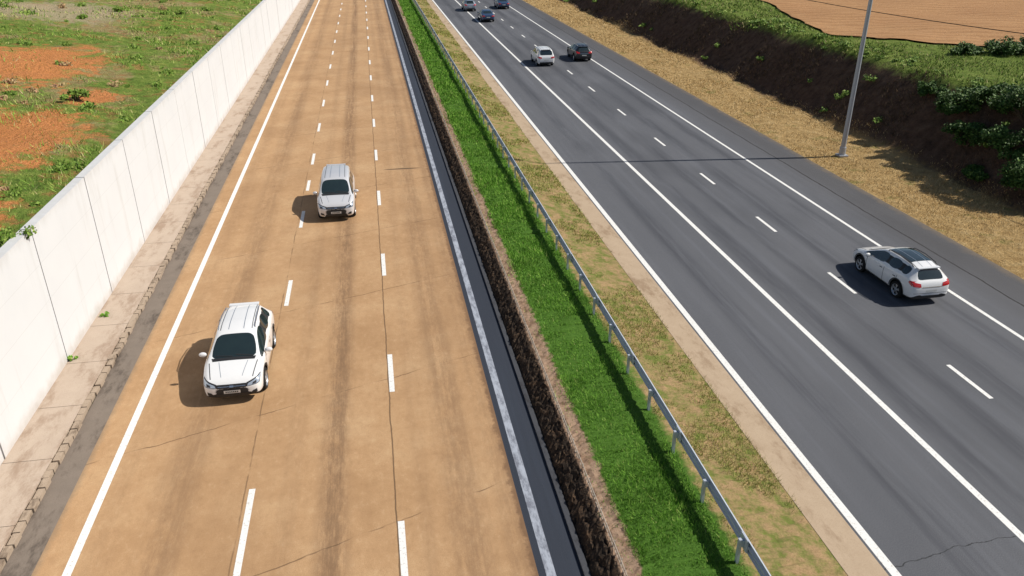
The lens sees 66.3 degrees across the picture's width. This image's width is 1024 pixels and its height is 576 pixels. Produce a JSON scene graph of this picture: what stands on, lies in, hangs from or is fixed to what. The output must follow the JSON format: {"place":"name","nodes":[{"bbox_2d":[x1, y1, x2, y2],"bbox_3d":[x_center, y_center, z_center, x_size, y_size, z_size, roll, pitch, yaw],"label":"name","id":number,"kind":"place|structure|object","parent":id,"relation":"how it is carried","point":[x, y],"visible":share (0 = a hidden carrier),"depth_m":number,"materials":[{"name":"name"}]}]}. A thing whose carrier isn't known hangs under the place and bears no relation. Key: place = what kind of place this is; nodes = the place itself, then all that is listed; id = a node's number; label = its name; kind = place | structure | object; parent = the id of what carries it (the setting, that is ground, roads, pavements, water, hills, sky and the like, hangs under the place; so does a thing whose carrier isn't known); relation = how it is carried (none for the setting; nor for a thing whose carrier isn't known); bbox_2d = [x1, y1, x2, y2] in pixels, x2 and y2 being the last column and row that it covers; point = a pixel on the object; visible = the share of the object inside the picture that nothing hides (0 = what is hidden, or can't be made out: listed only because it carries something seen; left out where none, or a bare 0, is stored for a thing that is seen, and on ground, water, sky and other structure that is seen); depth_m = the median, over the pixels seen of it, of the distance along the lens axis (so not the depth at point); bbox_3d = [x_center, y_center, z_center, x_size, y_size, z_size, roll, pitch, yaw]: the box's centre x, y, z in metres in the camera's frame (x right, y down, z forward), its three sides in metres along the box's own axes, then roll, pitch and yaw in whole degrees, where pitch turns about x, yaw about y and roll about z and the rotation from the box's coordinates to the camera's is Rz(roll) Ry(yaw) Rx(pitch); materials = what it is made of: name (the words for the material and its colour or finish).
{"place":"outdoors","nodes":[
{"label":"outdoors","id":0,"kind":"place"},
{"bbox_2d":[0,0,307,552],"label":"sidewalk","id":1,"kind":"structure","parent":0,"point":[27,461],"depth_m":27.16,"materials":[{"name":"concrete"}]},
{"bbox_2d":[67,355,78,360],"bbox_3d":[-14.500,2.332,25.851,0.366,0.306,0.287,-4,26,-9],"label":"weed","id":2,"kind":"object","parent":1,"relation":"on","point":[69,357],"visible":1,"depth_m":25.78,"materials":[{"name":"green plant"}]},
{"bbox_2d":[99,311,108,316],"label":"weed","id":3,"kind":"object","parent":1,"relation":"on","point":[105,314],"visible":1,"depth_m":28.59,"materials":[{"name":"green plant"}]},
{"bbox_2d":[31,0,538,575],"bbox_3d":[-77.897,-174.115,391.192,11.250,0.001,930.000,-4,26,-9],"label":"concrete road","id":4,"kind":"structure","parent":0,"point":[333,452],"depth_m":24.21,"materials":[{"name":"brown concrete"}]},
{"bbox_2d":[199,302,275,397],"bbox_3d":[-8.763,1.880,25.282,2.220,1.607,4.391,-4,26,-9],"label":"crossover car","id":5,"kind":"object","parent":4,"relation":"on","point":[243,343],"visible":1,"depth_m":24.32,"materials":[{"name":"white paint"}]},
{"bbox_2d":[313,163,358,217],"bbox_3d":[-8.741,-4.846,39.052,2.200,1.728,4.270,-4,26,-9],"label":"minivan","id":6,"kind":"object","parent":4,"relation":"on","point":[337,191],"visible":1,"depth_m":37.95,"materials":[{"name":"silver paint"}]},
{"bbox_2d":[62,0,1023,575],"bbox_3d":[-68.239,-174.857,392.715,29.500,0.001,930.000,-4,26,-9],"label":"road markings","id":7,"kind":"object","parent":4,"relation":"on","point":[544,550],"visible":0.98,"depth_m":25.41,"materials":[{"name":"paint"}]},
{"bbox_2d":[384,0,583,575],"bbox_3d":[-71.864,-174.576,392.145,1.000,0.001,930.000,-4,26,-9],"label":"road shoulder","id":8,"kind":"object","parent":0,"point":[563,555],"depth_m":24.67},
{"bbox_2d":[0,0,1023,573],"bbox_3d":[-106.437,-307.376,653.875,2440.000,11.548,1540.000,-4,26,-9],"label":"terrain","id":9,"kind":"structure","parent":0,"point":[922,136],"depth_m":50.67,"materials":[{"name":"soil"}]},
{"bbox_2d":[60,88,90,101],"bbox_3d":[-21.682,-9.521,38.832,1.439,0.810,1.160,-18,31,-33],"label":"hillside shrub","id":10,"kind":"object","parent":9,"relation":"on","point":[75,93],"visible":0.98,"depth_m":38.70,"materials":[{"name":"green plant"}]},
{"bbox_2d":[76,13,87,18],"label":"hillside shrub","id":11,"kind":"object","parent":9,"relation":"on","point":[81,16],"visible":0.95,"depth_m":61.87,"materials":[{"name":"green plant"}]},
{"bbox_2d":[0,0,231,206],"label":"hillside scrub","id":12,"kind":"object","parent":9,"relation":"on","point":[60,167],"visible":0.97,"depth_m":43.30,"materials":[{"name":"green plant"}]},
{"bbox_2d":[112,7,123,11],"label":"hillside shrub","id":13,"kind":"object","parent":9,"relation":"on","point":[117,9],"visible":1,"depth_m":66.39,"materials":[{"name":"green plant"}]},
{"bbox_2d":[0,0,259,230],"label":"hillside grass","id":14,"kind":"structure","parent":9,"relation":"on","point":[143,60],"depth_m":49.37,"materials":[{"name":"green plant"}]},
{"bbox_2d":[0,0,299,465],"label":"retaining wall","id":15,"kind":"structure","parent":9,"relation":"on","point":[64,268],"depth_m":29.65,"materials":[{"name":"concrete"}]},
{"bbox_2d":[0,225,36,246],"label":"wall plant","id":16,"kind":"object","parent":15,"relation":"on","point":[6,234],"depth_m":23.30,"materials":[{"name":"green plant"}]},
{"bbox_2d":[0,0,309,575],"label":"kerb","id":17,"kind":"structure","parent":9,"relation":"on","point":[22,523],"depth_m":25.06,"materials":[{"name":"concrete"}]},
{"bbox_2d":[0,0,313,575],"bbox_3d":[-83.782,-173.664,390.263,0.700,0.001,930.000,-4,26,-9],"label":"gutter","id":18,"kind":"object","parent":9,"relation":"on","point":[25,556],"depth_m":24.73,"materials":[{"name":"concrete"}]},
{"bbox_2d":[174,8,184,13],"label":"hillside shrub","id":19,"kind":"object","parent":9,"relation":"on","point":[180,11],"visible":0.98,"depth_m":69.42,"materials":[{"name":"green plant"}]},
{"bbox_2d":[390,0,590,575],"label":"median kerb","id":20,"kind":"structure","parent":9,"relation":"on","point":[574,536],"depth_m":24.59,"materials":[{"name":"grey concrete"}]},
{"bbox_2d":[391,0,847,575],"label":"median","id":21,"kind":"object","parent":9,"relation":"on","point":[785,536],"visible":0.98,"depth_m":23.18,"materials":[{"name":"plant"}]},
{"bbox_2d":[396,1,627,575],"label":"stone wall","id":22,"kind":"structure","parent":21,"relation":"on","point":[573,443],"depth_m":25.18,"materials":[{"name":"stone"}]},
{"bbox_2d":[412,0,770,575],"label":"guardrail","id":23,"kind":"object","parent":21,"relation":"on","point":[744,543],"visible":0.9,"depth_m":23.75,"materials":[{"name":"metal"}]},
{"bbox_2d":[417,0,802,559],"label":"verge grass","id":24,"kind":"structure","parent":21,"relation":"on","point":[482,90],"depth_m":28.04,"materials":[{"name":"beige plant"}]},
{"bbox_2d":[524,0,1023,254],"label":"dry verge grass","id":25,"kind":"structure","parent":9,"relation":"on","point":[752,104],"depth_m":53.78,"materials":[{"name":"beige plant"}]},
{"bbox_2d":[560,0,1023,208],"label":"bank scrub","id":26,"kind":"object","parent":9,"relation":"on","point":[728,38],"visible":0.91,"depth_m":62.30,"materials":[{"name":"green plant"}]},
{"bbox_2d":[564,0,1022,147],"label":"bank bushes","id":27,"kind":"object","parent":9,"relation":"on","point":[847,44],"visible":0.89,"depth_m":59.66,"materials":[{"name":"green plant"}]},
{"bbox_2d":[676,0,1023,104],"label":"bank top grass","id":28,"kind":"structure","parent":9,"relation":"on","point":[799,24],"depth_m":57.58,"materials":[{"name":"green plant"}]},
{"bbox_2d":[835,0,872,156],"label":"street lamp","id":29,"kind":"object","parent":9,"relation":"on","point":[842,151],"visible":1,"depth_m":45.48,"materials":[{"name":"metal"}]},
{"bbox_2d":[917,80,946,96],"bbox_3d":[25.739,-12.191,48.100,1.746,1.016,1.820,-20,32,-35],"label":"shrub","id":30,"kind":"object","parent":9,"relation":"on","point":[929,89],"visible":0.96,"depth_m":47.83,"materials":[{"name":"green plant"}]},
{"bbox_2d":[933,86,982,115],"bbox_3d":[26.129,-10.818,45.602,2.686,1.687,2.766,18,31,33],"label":"shrub","id":31,"kind":"object","parent":9,"relation":"on","point":[945,101],"visible":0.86,"depth_m":45.24,"materials":[{"name":"green plant"}]},
{"bbox_2d":[941,120,987,146],"bbox_3d":[25.465,-8.586,43.824,2.505,1.567,2.477,-21,33,-36],"label":"shrub","id":32,"kind":"object","parent":9,"relation":"on","point":[958,128],"visible":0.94,"depth_m":43.44,"materials":[{"name":"green plant"}]},
{"bbox_2d":[950,41,984,55],"bbox_3d":[32.710,-17.041,56.133,2.500,1.114,2.102,-19,31,-33],"label":"hedge bush","id":33,"kind":"object","parent":9,"relation":"on","point":[969,48],"visible":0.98,"depth_m":55.91,"materials":[{"name":"green plant"}]},
{"bbox_2d":[961,163,988,181],"bbox_3d":[24.942,-6.160,42.112,1.461,0.947,1.566,21,33,36],"label":"shrub","id":34,"kind":"object","parent":9,"relation":"on","point":[973,171],"visible":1,"depth_m":41.82,"materials":[{"name":"green plant"}]},
{"bbox_2d":[963,82,1012,110],"bbox_3d":[26.956,-10.691,43.660,2.848,1.785,2.894,-4,26,-9],"label":"shrub","id":35,"kind":"object","parent":9,"relation":"on","point":[986,93],"visible":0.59,"depth_m":43.48,"materials":[{"name":"green plant"}]},
{"bbox_2d":[979,124,1023,161],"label":"shrub","id":36,"kind":"object","parent":9,"relation":"on","point":[1000,138],"visible":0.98,"depth_m":40.55,"materials":[{"name":"green plant"}]},
{"bbox_2d":[983,35,1023,55],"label":"hedge bush","id":37,"kind":"object","parent":9,"relation":"on","point":[1009,46],"visible":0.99,"depth_m":55.22,"materials":[{"name":"green plant"}]},
{"bbox_2d":[989,81,1023,120],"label":"shrub","id":38,"kind":"object","parent":9,"relation":"on","point":[1012,103],"visible":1,"depth_m":41.85,"materials":[{"name":"green plant"}]},
{"bbox_2d":[997,157,1023,190],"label":"shrub","id":39,"kind":"object","parent":9,"relation":"on","point":[1012,177],"visible":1,"depth_m":38.83,"materials":[{"name":"green plant"}]},
{"bbox_3d":[32.542,-7.249,32.156,1.200,4.139,0.277,-4,26,-9],"label":"utility pole","id":40,"kind":"object","parent":9,"relation":"on","visible":0},
{"bbox_2d":[809,0,1023,33],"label":"overhead cable","id":41,"kind":"object","parent":40,"relation":"attached to","point":[923,19],"visible":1,"depth_m":52.87,"materials":[{"name":"black metal"}]},
{"bbox_2d":[397,0,750,575],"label":"median grass","id":42,"kind":"structure","parent":0,"point":[422,31],"depth_m":28.56,"materials":[{"name":"green plant"}]},
{"bbox_2d":[433,0,1023,575],"bbox_3d":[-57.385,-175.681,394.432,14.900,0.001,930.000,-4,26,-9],"label":"asphalt road","id":43,"kind":"structure","parent":0,"point":[907,500],"depth_m":30.18,"materials":[{"name":"grey asphalt"}]},
{"bbox_2d":[461,0,475,10],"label":"hatchback car","id":44,"kind":"object","parent":43,"relation":"on","point":[468,4],"visible":1,"depth_m":114.40,"materials":[{"name":"grey paint"}]},
{"bbox_2d":[477,9,493,21],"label":"sedan car","id":45,"kind":"object","parent":43,"relation":"on","point":[485,14],"visible":1,"depth_m":103.69,"materials":[{"name":"blue paint"}]},
{"bbox_2d":[494,0,508,8],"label":"sedan car","id":46,"kind":"object","parent":43,"relation":"on","point":[501,3],"visible":1,"depth_m":117.16,"materials":[{"name":"blue paint"}]},
{"bbox_2d":[530,46,553,65],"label":"hatchback car","id":47,"kind":"object","parent":43,"relation":"on","point":[542,54],"visible":1,"depth_m":74.36,"materials":[{"name":"white paint"}]},
{"bbox_2d":[567,43,591,60],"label":"sedan car","id":48,"kind":"object","parent":43,"relation":"on","point":[575,51],"visible":1,"depth_m":76.77,"materials":[{"name":"black paint"}]},
{"bbox_2d":[427,0,888,575],"bbox_3d":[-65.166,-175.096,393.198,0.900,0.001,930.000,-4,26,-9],"label":"concrete edge strip","id":49,"kind":"object","parent":43,"relation":"on","point":[839,538],"depth_m":24.65,"materials":[{"name":"beige concrete"}]},
{"bbox_2d":[853,246,949,298],"bbox_3d":[15.368,-0.902,31.147,2.087,1.511,4.128,-4,26,-9],"label":"suv","id":50,"kind":"object","parent":43,"relation":"on","point":[910,273],"visible":1,"depth_m":29.98,"materials":[{"name":"white paint"}]},
{"bbox_2d":[762,0,1023,45],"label":"ploughed field","id":51,"kind":"structure","parent":0,"point":[1004,15],"depth_m":73.72,"materials":[{"name":"soil"}]}
]}

